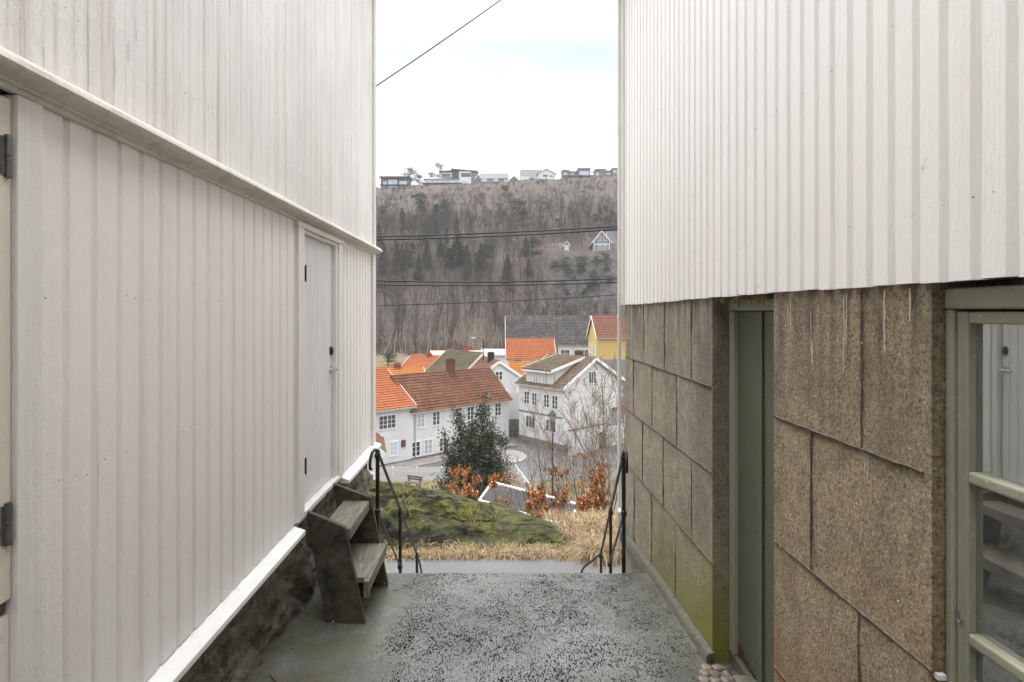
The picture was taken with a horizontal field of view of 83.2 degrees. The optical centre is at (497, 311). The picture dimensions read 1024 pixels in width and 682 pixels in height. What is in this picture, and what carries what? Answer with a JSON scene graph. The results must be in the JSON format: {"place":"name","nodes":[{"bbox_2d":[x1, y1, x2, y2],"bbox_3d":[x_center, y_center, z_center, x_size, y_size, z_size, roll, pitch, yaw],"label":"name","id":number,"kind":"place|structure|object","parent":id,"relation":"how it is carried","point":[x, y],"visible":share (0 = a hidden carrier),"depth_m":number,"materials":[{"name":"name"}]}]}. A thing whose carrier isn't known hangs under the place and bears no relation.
{"place":"outdoors","nodes":[
{"label":"outdoors","id":0,"kind":"place"},
{"bbox_2d":[392,481,446,489],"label":"lawn grass","id":1,"kind":"structure","parent":0,"point":[430,484],"depth_m":44.27,"materials":[{"name":"beige plant"}]},
{"bbox_2d":[376,0,500,85],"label":"overhead cable","id":2,"kind":"object","parent":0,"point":[440,42],"visible":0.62,"depth_m":8.49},
{"bbox_2d":[380,441,516,473],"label":"pavement","id":3,"kind":"structure","parent":0,"point":[423,461],"depth_m":54.01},
{"bbox_2d":[243,573,737,681],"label":"alley floor","id":4,"kind":"structure","parent":0,"point":[451,627],"depth_m":3.67,"materials":[{"name":"concrete"}]},
{"bbox_2d":[306,483,388,623],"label":"wooden steps","id":5,"kind":"structure","parent":4,"relation":"on","point":[349,548],"depth_m":3.81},
{"bbox_2d":[261,576,715,681],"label":"grit","id":6,"kind":"object","parent":4,"relation":"on","point":[470,669],"visible":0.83,"depth_m":3.61,"materials":[{"name":"gravel"}]},
{"bbox_2d":[697,663,732,681],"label":"cobble paving","id":7,"kind":"structure","parent":4,"relation":"on","point":[713,670],"depth_m":3.25,"materials":[{"name":"stone"}]},
{"bbox_2d":[376,226,617,236],"bbox_3d":[-0.056,-1.967,13.000,15.168,0.681,0.031,0,0,0],"label":"overhead cable","id":8,"kind":"object","parent":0,"point":[498,232],"visible":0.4,"depth_m":12.99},
{"bbox_2d":[376,0,617,187],"label":"sky","id":9,"kind":"structure","parent":0,"point":[525,84],"materials":[{"name":"white"}]},
{"bbox_2d":[376,278,617,282],"bbox_3d":[-0.056,-0.894,13.000,15.170,0.496,0.031,0,0,0],"label":"overhead cable","id":10,"kind":"object","parent":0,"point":[494,281],"visible":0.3,"depth_m":12.99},
{"bbox_2d":[376,228,617,239],"bbox_3d":[-0.056,-1.962,13.000,15.169,0.750,0.031,0,0,0],"label":"overhead cable","id":11,"kind":"object","parent":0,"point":[498,235],"visible":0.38,"depth_m":12.99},
{"bbox_2d":[376,282,617,285],"bbox_3d":[-0.056,-0.795,13.000,15.169,0.460,0.027,0,0,0],"label":"overhead cable","id":12,"kind":"object","parent":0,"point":[497,285],"visible":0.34,"depth_m":12.99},
{"bbox_2d":[376,294,617,305],"bbox_3d":[-0.056,-0.452,13.000,15.168,0.718,0.019,0,0,0],"label":"overhead cable","id":13,"kind":"object","parent":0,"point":[495,301],"visible":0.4,"depth_m":12.99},
{"bbox_2d":[376,353,623,557],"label":"ground","id":14,"kind":"structure","parent":0,"point":[402,359],"depth_m":44.41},
{"bbox_2d":[0,0,382,681],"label":"wooden house","id":15,"kind":"structure","parent":14,"relation":"on","point":[190,250],"depth_m":2.31,"materials":[{"name":"white paint"}]},
{"bbox_2d":[0,95,12,603],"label":"door","id":16,"kind":"structure","parent":15,"relation":"in","point":[6,139],"depth_m":1.50,"materials":[{"name":"beige paint"}]},
{"bbox_2d":[305,236,337,502],"bbox_3d":[-1.298,0.395,4.178,0.098,1.820,0.742,0,0,0],"label":"door","id":17,"kind":"structure","parent":15,"relation":"in","point":[319,350],"depth_m":4.19,"materials":[{"name":"paint"}]},
{"bbox_2d":[367,431,386,479],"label":"outbuilding","id":18,"kind":"structure","parent":14,"relation":"on","point":[380,439],"depth_m":34.34,"materials":[{"name":"white tile"}]},
{"bbox_2d":[379,352,398,365],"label":"pine tree","id":19,"kind":"object","parent":14,"relation":"on","point":[388,358],"visible":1,"depth_m":103.48,"materials":[{"name":"green plant"}]},
{"bbox_2d":[376,368,416,465],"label":"house","id":20,"kind":"structure","parent":14,"relation":"on","point":[395,403],"depth_m":54.09,"materials":[{"name":"white wood"}]},
{"bbox_2d":[378,414,396,430],"bbox_3d":[-10.190,10.224,53.159,1.891,1.356,0.075,0,0,-40],"label":"window","id":21,"kind":"structure","parent":20,"relation":"in","point":[385,422],"depth_m":53.12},
{"bbox_2d":[389,441,397,456],"bbox_3d":[-9.701,12.790,53.570,0.925,1.395,0.075,0,0,-40],"label":"window","id":22,"kind":"structure","parent":20,"relation":"in","point":[393,446],"depth_m":53.55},
{"bbox_2d":[376,363,424,374],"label":"house","id":23,"kind":"structure","parent":14,"relation":"on","point":[396,368],"depth_m":70.92,"materials":[{"name":"tile"}]},
{"bbox_2d":[404,475,422,487],"bbox_3d":[-6.202,12.603,42.219,1.300,0.960,0.480,0,0,24],"label":"bench","id":24,"kind":"object","parent":14,"relation":"on","point":[419,483],"visible":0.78,"depth_m":42.23,"materials":[{"name":"grey wood"}]},
{"bbox_2d":[380,466,447,481],"bbox_3d":[-6.500,13.265,46.224,7.890,1.570,0.152,0,0,0],"label":"fence","id":25,"kind":"object","parent":14,"relation":"on","point":[404,470],"visible":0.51,"depth_m":46.15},
{"bbox_2d":[401,353,439,370],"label":"house","id":26,"kind":"structure","parent":14,"relation":"on","point":[427,360],"depth_m":89.23,"materials":[{"name":"tile"}]},
{"bbox_2d":[390,358,512,459],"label":"house","id":27,"kind":"structure","parent":14,"relation":"on","point":[436,396],"depth_m":58.91,"materials":[{"name":"white wood"}]},
{"bbox_2d":[412,440,420,457],"bbox_3d":[-7.853,13.229,55.279,1.054,1.495,0.075,0,0,-40],"label":"window","id":28,"kind":"structure","parent":27,"relation":"in","point":[418,443],"depth_m":55.33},
{"bbox_2d":[417,413,424,428],"bbox_3d":[-7.426,10.577,55.639,0.956,1.411,0.075,0,0,-40],"label":"window","id":29,"kind":"structure","parent":27,"relation":"in","point":[420,417],"depth_m":55.63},
{"bbox_2d":[424,438,432,454],"bbox_3d":[-6.785,13.225,56.177,1.059,1.517,0.075,0,0,-40],"label":"window","id":30,"kind":"structure","parent":27,"relation":"in","point":[428,443],"depth_m":56.18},
{"bbox_2d":[432,411,440,425],"bbox_3d":[-6.069,10.557,56.778,1.001,1.405,0.075,0,0,-40],"label":"window","id":31,"kind":"structure","parent":27,"relation":"in","point":[435,415],"depth_m":56.75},
{"bbox_2d":[466,406,473,420],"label":"window","id":32,"kind":"structure","parent":27,"relation":"in","point":[469,409],"depth_m":59.50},
{"bbox_2d":[494,403,501,416],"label":"window","id":33,"kind":"structure","parent":27,"relation":"in","point":[497,410],"depth_m":61.88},
{"bbox_2d":[431,344,480,354],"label":"house","id":34,"kind":"structure","parent":14,"relation":"on","point":[465,347],"depth_m":97.83,"materials":[{"name":"white paint"}]},
{"bbox_2d":[425,349,487,371],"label":"house","id":35,"kind":"structure","parent":14,"relation":"on","point":[466,359],"depth_m":80.34,"materials":[{"name":"tile"}]},
{"bbox_2d":[445,464,481,499],"bbox_3d":[-0.878,4.804,14.600,0.946,1.994,0.976,0,0,0],"label":"beech shrub","id":36,"kind":"object","parent":14,"relation":"on","point":[463,490],"visible":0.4,"depth_m":14.73,"materials":[{"name":"orange plant"}]},
{"bbox_2d":[366,480,567,550],"bbox_3d":[-1.859,4.208,11.250,6.717,2.270,3.900,0,0,0],"label":"rock","id":37,"kind":"object","parent":14,"relation":"on","point":[440,509],"visible":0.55,"depth_m":10.10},
{"bbox_2d":[389,485,569,536],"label":"rock grass","id":38,"kind":"object","parent":37,"relation":"on","point":[468,506],"visible":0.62,"depth_m":10.35,"materials":[{"name":"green plant"}]},
{"bbox_2d":[431,389,516,500],"bbox_3d":[-1.139,6.934,27.209,4.098,6.420,3.305,0,0,0],"label":"holly tree","id":39,"kind":"object","parent":14,"relation":"on","point":[479,458],"visible":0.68,"depth_m":26.79,"materials":[{"name":"green plant"}]},
{"bbox_2d":[461,311,489,349],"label":"broadleaf tree","id":40,"kind":"object","parent":14,"relation":"on","point":[477,336],"visible":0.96,"depth_m":110.32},
{"bbox_2d":[482,349,505,363],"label":"house","id":41,"kind":"structure","parent":14,"relation":"on","point":[499,354],"depth_m":93.27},
{"bbox_2d":[470,352,521,391],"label":"house","id":42,"kind":"structure","parent":14,"relation":"on","point":[503,372],"depth_m":72.41,"materials":[{"name":"white tile"}]},
{"bbox_2d":[380,505,621,570],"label":"dry grass","id":43,"kind":"structure","parent":14,"relation":"on","point":[591,548],"depth_m":9.45,"materials":[{"name":"beige plant"}]},
{"bbox_2d":[486,468,523,512],"bbox_3d":[0.188,4.787,14.434,0.984,1.838,0.629,0,0,0],"label":"beech shrub","id":44,"kind":"object","parent":14,"relation":"on","point":[493,485],"visible":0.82,"depth_m":14.39,"materials":[{"name":"orange plant"}]},
{"bbox_2d":[506,389,518,435],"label":"retaining wall","id":45,"kind":"structure","parent":14,"relation":"on","point":[514,417],"depth_m":65.52,"materials":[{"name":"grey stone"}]},
{"bbox_2d":[503,459,533,509],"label":"sapling","id":46,"kind":"object","parent":14,"relation":"on","point":[515,485],"visible":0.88,"depth_m":14.52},
{"bbox_2d":[508,361,535,377],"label":"house","id":47,"kind":"structure","parent":14,"relation":"on","point":[516,366],"depth_m":78.39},
{"bbox_2d":[514,464,530,488],"bbox_3d":[1.799,12.705,43.004,0.152,1.290,5.162,0,0,-10],"label":"fence","id":48,"kind":"object","parent":14,"relation":"on","point":[519,476],"visible":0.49,"depth_m":42.95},
{"bbox_2d":[479,482,577,522],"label":"shed","id":49,"kind":"structure","parent":14,"relation":"on","point":[499,486],"depth_m":17.04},
{"bbox_2d":[513,447,546,504],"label":"sapling","id":50,"kind":"object","parent":14,"relation":"on","point":[524,477],"visible":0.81,"depth_m":15.37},
{"bbox_2d":[505,338,555,364],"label":"house","id":51,"kind":"structure","parent":14,"relation":"on","point":[527,349],"depth_m":83.22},
{"bbox_2d":[523,481,550,520],"bbox_3d":[0.941,4.885,14.221,0.729,1.269,0.896,0,0,0],"label":"beech shrub","id":52,"kind":"object","parent":14,"relation":"on","point":[529,503],"visible":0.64,"depth_m":14.01,"materials":[{"name":"orange plant"}]},
{"bbox_2d":[519,413,557,509],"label":"sapling","id":53,"kind":"object","parent":14,"relation":"on","point":[523,438],"visible":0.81,"depth_m":14.82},
{"bbox_2d":[520,386,558,521],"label":"sapling","id":54,"kind":"object","parent":14,"relation":"on","point":[533,427],"visible":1,"depth_m":14.33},
{"bbox_2d":[505,315,589,355],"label":"house","id":55,"kind":"structure","parent":14,"relation":"on","point":[572,333],"depth_m":97.38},
{"bbox_2d":[523,392,575,499],"bbox_3d":[1.309,4.038,14.623,1.303,4.144,1.537,0,0,-19],"label":"sapling","id":56,"kind":"object","parent":14,"relation":"on","point":[549,438],"visible":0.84,"depth_m":14.62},
{"bbox_2d":[524,404,574,515],"bbox_3d":[1.429,3.919,14.353,1.368,3.350,0.732,-9,-4,13],"label":"sapling","id":57,"kind":"object","parent":14,"relation":"on","point":[557,487],"visible":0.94,"depth_m":14.29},
{"bbox_2d":[537,465,571,522],"bbox_3d":[1.468,4.852,14.739,0.968,1.895,0.687,0,0,36],"label":"beech shrub","id":58,"kind":"object","parent":14,"relation":"on","point":[562,499],"visible":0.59,"depth_m":14.61,"materials":[{"name":"orange plant"}]},
{"bbox_2d":[554,316,560,353],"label":"utility pole","id":59,"kind":"object","parent":14,"relation":"on","point":[556,319],"visible":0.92,"depth_m":79.92,"materials":[{"name":"grey wood"}]},
{"bbox_2d":[554,432,579,513],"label":"sapling","id":60,"kind":"object","parent":14,"relation":"on","point":[567,471],"visible":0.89,"depth_m":13.22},
{"bbox_2d":[545,413,589,502],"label":"sapling","id":61,"kind":"object","parent":14,"relation":"on","point":[561,456],"visible":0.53,"depth_m":15.76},
{"bbox_2d":[514,350,624,451],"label":"house","id":62,"kind":"structure","parent":14,"relation":"on","point":[578,363],"depth_m":60.63,"materials":[{"name":"white wood"}]},
{"bbox_2d":[525,414,535,429],"bbox_3d":[3.462,11.827,61.500,0.075,1.405,1.574,0,0,-41],"label":"window","id":63,"kind":"structure","parent":62,"relation":"in","point":[528,422],"depth_m":61.64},
{"bbox_2d":[543,393,549,408],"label":"window","id":64,"kind":"structure","parent":62,"relation":"in","point":[546,397],"depth_m":59.67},
{"bbox_2d":[545,418,556,433],"bbox_3d":[5.438,11.782,59.212,0.075,1.359,1.567,0,0,-41],"label":"window","id":65,"kind":"structure","parent":62,"relation":"in","point":[546,419],"depth_m":59.31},
{"bbox_2d":[551,395,558,409],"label":"window","id":66,"kind":"structure","parent":62,"relation":"in","point":[555,397],"depth_m":58.77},
{"bbox_2d":[588,371,595,384],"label":"window","id":67,"kind":"structure","parent":62,"relation":"in","point":[590,374],"depth_m":60.83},
{"bbox_2d":[538,359,603,496],"bbox_3d":[2.094,3.510,14.484,1.579,4.826,1.862,-11,-2,38],"label":"sapling","id":68,"kind":"object","parent":14,"relation":"on","point":[569,421],"visible":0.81,"depth_m":14.24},
{"bbox_2d":[553,378,596,504],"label":"sapling","id":69,"kind":"object","parent":14,"relation":"on","point":[569,464],"visible":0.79,"depth_m":14.46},
{"bbox_2d":[569,482,597,517],"bbox_3d":[1.873,4.313,12.556,0.456,1.049,0.679,0,0,-15],"label":"beech shrub","id":70,"kind":"object","parent":14,"relation":"on","point":[582,503],"visible":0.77,"depth_m":12.39,"materials":[{"name":"orange plant"}]},
{"bbox_2d":[554,369,613,508],"bbox_3d":[2.041,3.221,13.065,0.850,3.890,1.588,2,-4,-38],"label":"sapling","id":71,"kind":"object","parent":14,"relation":"on","point":[594,402],"visible":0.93,"depth_m":13.08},
{"bbox_2d":[567,431,603,511],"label":"sapling","id":72,"kind":"object","parent":14,"relation":"on","point":[580,468],"visible":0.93,"depth_m":12.48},
{"bbox_2d":[558,358,616,503],"bbox_3d":[2.526,3.820,15.593,1.931,5.137,1.367,0,0,-38],"label":"sapling","id":73,"kind":"object","parent":14,"relation":"on","point":[595,424],"visible":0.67,"depth_m":15.46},
{"bbox_2d":[569,376,605,494],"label":"sapling","id":74,"kind":"object","parent":14,"relation":"on","point":[587,428],"visible":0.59,"depth_m":15.39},
{"bbox_2d":[567,410,614,511],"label":"sapling","id":75,"kind":"object","parent":14,"relation":"on","point":[588,458],"visible":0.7,"depth_m":13.57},
{"bbox_2d":[575,447,613,516],"bbox_3d":[2.261,4.195,13.309,0.873,2.089,0.797,0,0,0],"label":"beech shrub","id":76,"kind":"object","parent":14,"relation":"on","point":[600,476],"visible":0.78,"depth_m":13.21,"materials":[{"name":"orange plant"}]},
{"bbox_2d":[567,421,624,455],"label":"garden wall","id":77,"kind":"structure","parent":14,"relation":"on","point":[585,432],"depth_m":58.32,"materials":[{"name":"grey stone"}]},
{"bbox_2d":[579,379,624,503],"bbox_3d":[2.602,3.313,13.332,1.456,3.566,0.779,-3,-3,28],"label":"sapling","id":78,"kind":"object","parent":14,"relation":"on","point":[604,436],"visible":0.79,"depth_m":13.33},
{"bbox_2d":[583,354,622,510],"bbox_3d":[2.811,3.400,14.276,1.356,4.639,1.723,-3,2,5],"label":"sapling","id":79,"kind":"object","parent":14,"relation":"on","point":[600,358],"visible":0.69,"depth_m":14.20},
{"bbox_2d":[586,315,624,404],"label":"house","id":80,"kind":"structure","parent":14,"relation":"on","point":[602,333],"depth_m":78.31,"materials":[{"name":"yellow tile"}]},
{"bbox_2d":[590,409,621,510],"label":"sapling","id":81,"kind":"object","parent":14,"relation":"on","point":[609,469],"visible":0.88,"depth_m":13.06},
{"bbox_2d":[587,361,624,501],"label":"sapling","id":82,"kind":"object","parent":14,"relation":"on","point":[615,420],"visible":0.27,"depth_m":15.29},
{"bbox_2d":[592,368,624,508],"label":"sapling","id":83,"kind":"object","parent":14,"relation":"on","point":[616,440],"visible":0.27,"depth_m":13.80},
{"bbox_2d":[594,351,624,479],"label":"sapling","id":84,"kind":"object","parent":14,"relation":"on","point":[617,403],"visible":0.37,"depth_m":14.21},
{"bbox_2d":[617,0,1023,681],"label":"stone and wood house","id":85,"kind":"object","parent":14,"relation":"on","point":[821,250],"visible":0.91,"depth_m":2.19,"materials":[{"name":"white paint"}]},
{"bbox_2d":[738,311,773,681],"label":"door","id":86,"kind":"structure","parent":85,"relation":"in","point":[755,328],"depth_m":3.08,"materials":[{"name":"green paint"}]},
{"bbox_2d":[945,285,1023,681],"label":"window frame","id":87,"kind":"structure","parent":85,"relation":"in","point":[982,299],"depth_m":1.65,"materials":[{"name":"green paint"}]},
{"bbox_2d":[956,311,1023,681],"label":"window","id":88,"kind":"structure","parent":85,"relation":"in","point":[990,345],"depth_m":1.56,"materials":[{"name":"green paint"}]},
{"bbox_2d":[376,176,624,352],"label":"hill","id":89,"kind":"structure","parent":0,"point":[579,249],"depth_m":182.24,"materials":[{"name":"plant"}]},
{"bbox_2d":[376,221,384,243],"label":"spruce tree","id":90,"kind":"object","parent":89,"relation":"on","point":[378,229],"visible":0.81,"depth_m":198.84,"materials":[{"name":"green plant"}]},
{"bbox_2d":[379,176,412,187],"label":"house","id":91,"kind":"structure","parent":89,"relation":"on","point":[393,181],"depth_m":299.98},
{"bbox_2d":[398,166,418,180],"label":"pine tree","id":92,"kind":"object","parent":89,"relation":"on","point":[412,173],"visible":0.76,"depth_m":312.79,"materials":[{"name":"green plant"}]},
{"bbox_2d":[412,256,423,279],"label":"spruce tree","id":93,"kind":"object","parent":89,"relation":"on","point":[417,272],"visible":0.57,"depth_m":173.60,"materials":[{"name":"green plant"}]},
{"bbox_2d":[407,191,431,213],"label":"pine tree","id":94,"kind":"object","parent":89,"relation":"on","point":[419,200],"visible":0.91,"depth_m":233.52,"materials":[{"name":"green plant"}]},
{"bbox_2d":[421,240,433,268],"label":"spruce tree","id":95,"kind":"object","parent":89,"relation":"on","point":[424,252],"visible":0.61,"depth_m":181.70,"materials":[{"name":"green plant"}]},
{"bbox_2d":[422,168,477,183],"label":"house","id":96,"kind":"structure","parent":89,"relation":"on","point":[456,176],"depth_m":301.00,"materials":[{"name":"wood"}]},
{"bbox_2d":[448,244,459,267],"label":"spruce tree","id":97,"kind":"object","parent":89,"relation":"on","point":[453,249],"visible":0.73,"depth_m":183.09,"materials":[{"name":"green plant"}]},
{"bbox_2d":[474,253,489,272],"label":"pine tree","id":98,"kind":"object","parent":89,"relation":"on","point":[479,261],"visible":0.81,"depth_m":175.02,"materials":[{"name":"green plant"}]},
{"bbox_2d":[479,242,495,265],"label":"pine tree","id":99,"kind":"object","parent":89,"relation":"on","point":[485,247],"visible":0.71,"depth_m":182.88,"materials":[{"name":"green plant"}]},
{"bbox_2d":[480,173,508,182],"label":"house","id":100,"kind":"structure","parent":89,"relation":"on","point":[495,177],"depth_m":300.07,"materials":[{"name":"grey stone"}]},
{"bbox_2d":[376,175,624,356],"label":"bare woods","id":101,"kind":"object","parent":89,"relation":"on","point":[385,223],"visible":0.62,"depth_m":179.01,"materials":[{"name":"plant"}]},
{"bbox_2d":[498,255,514,282],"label":"spruce tree","id":102,"kind":"object","parent":89,"relation":"on","point":[507,262],"visible":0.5,"depth_m":171.17,"materials":[{"name":"green plant"}]},
{"bbox_2d":[507,198,528,223],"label":"pine tree","id":103,"kind":"object","parent":89,"relation":"on","point":[520,203],"visible":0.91,"depth_m":219.18,"materials":[{"name":"green plant"}]},
{"bbox_2d":[522,235,544,261],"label":"pine tree","id":104,"kind":"object","parent":89,"relation":"on","point":[536,253],"visible":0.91,"depth_m":182.34,"materials":[{"name":"green plant"}]},
{"bbox_2d":[520,168,555,179],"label":"house","id":105,"kind":"structure","parent":89,"relation":"on","point":[546,173],"depth_m":300.66,"materials":[{"name":"wood"}]},
{"bbox_2d":[552,241,570,250],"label":"cabin","id":106,"kind":"object","parent":89,"relation":"on","point":[566,245],"visible":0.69,"depth_m":195.70,"materials":[{"name":"white wood"}]},
{"bbox_2d":[561,168,592,178],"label":"house","id":107,"kind":"structure","parent":89,"relation":"on","point":[584,172],"depth_m":300.00,"materials":[{"name":"grey stone"}]},
{"bbox_2d":[574,255,589,265],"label":"pine tree","id":108,"kind":"object","parent":89,"relation":"on","point":[580,258],"visible":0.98,"depth_m":182.26,"materials":[{"name":"green plant"}]},
{"bbox_2d":[590,205,608,224],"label":"pine tree","id":109,"kind":"object","parent":89,"relation":"on","point":[601,212],"visible":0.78,"depth_m":221.61,"materials":[{"name":"green plant"}]},
{"bbox_2d":[589,231,611,250],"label":"house","id":110,"kind":"structure","parent":89,"relation":"on","point":[601,241],"depth_m":193.82,"materials":[{"name":"wood"}]},
{"bbox_2d":[593,168,617,176],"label":"house","id":111,"kind":"structure","parent":89,"relation":"on","point":[604,172],"depth_m":300.50,"materials":[{"name":"grey stone"}]},
{"bbox_2d":[606,231,617,248],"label":"house","id":112,"kind":"structure","parent":89,"relation":"on","point":[611,235],"depth_m":197.12,"materials":[{"name":"wood"}]},
{"bbox_2d":[381,436,623,479],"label":"road","id":113,"kind":"structure","parent":0,"point":[519,444],"depth_m":53.33,"materials":[{"name":"asphalt"}]},
{"bbox_2d":[384,556,621,573],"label":"path","id":114,"kind":"structure","parent":0,"point":[549,566],"depth_m":8.94,"materials":[{"name":"concrete"}]},
{"bbox_2d":[488,450,524,461],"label":"pavement","id":115,"kind":"structure","parent":0,"point":[511,454],"depth_m":56.22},
{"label":"steps","id":116,"kind":"structure","parent":0,"visible":0},
{"bbox_2d":[368,448,422,572],"bbox_3d":[-0.982,2.542,6.009,0.080,2.856,2.840,0,0,1],"label":"handrail","id":117,"kind":"object","parent":116,"relation":"on","point":[378,458],"visible":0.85,"depth_m":5.13,"materials":[{"name":"black metal"}]},
{"bbox_2d":[581,449,627,573],"bbox_3d":[1.141,2.544,5.826,0.278,2.852,2.472,0,0,0],"label":"handrail","id":118,"kind":"object","parent":116,"relation":"on","point":[623,466],"visible":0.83,"depth_m":4.95,"materials":[{"name":"black metal"}]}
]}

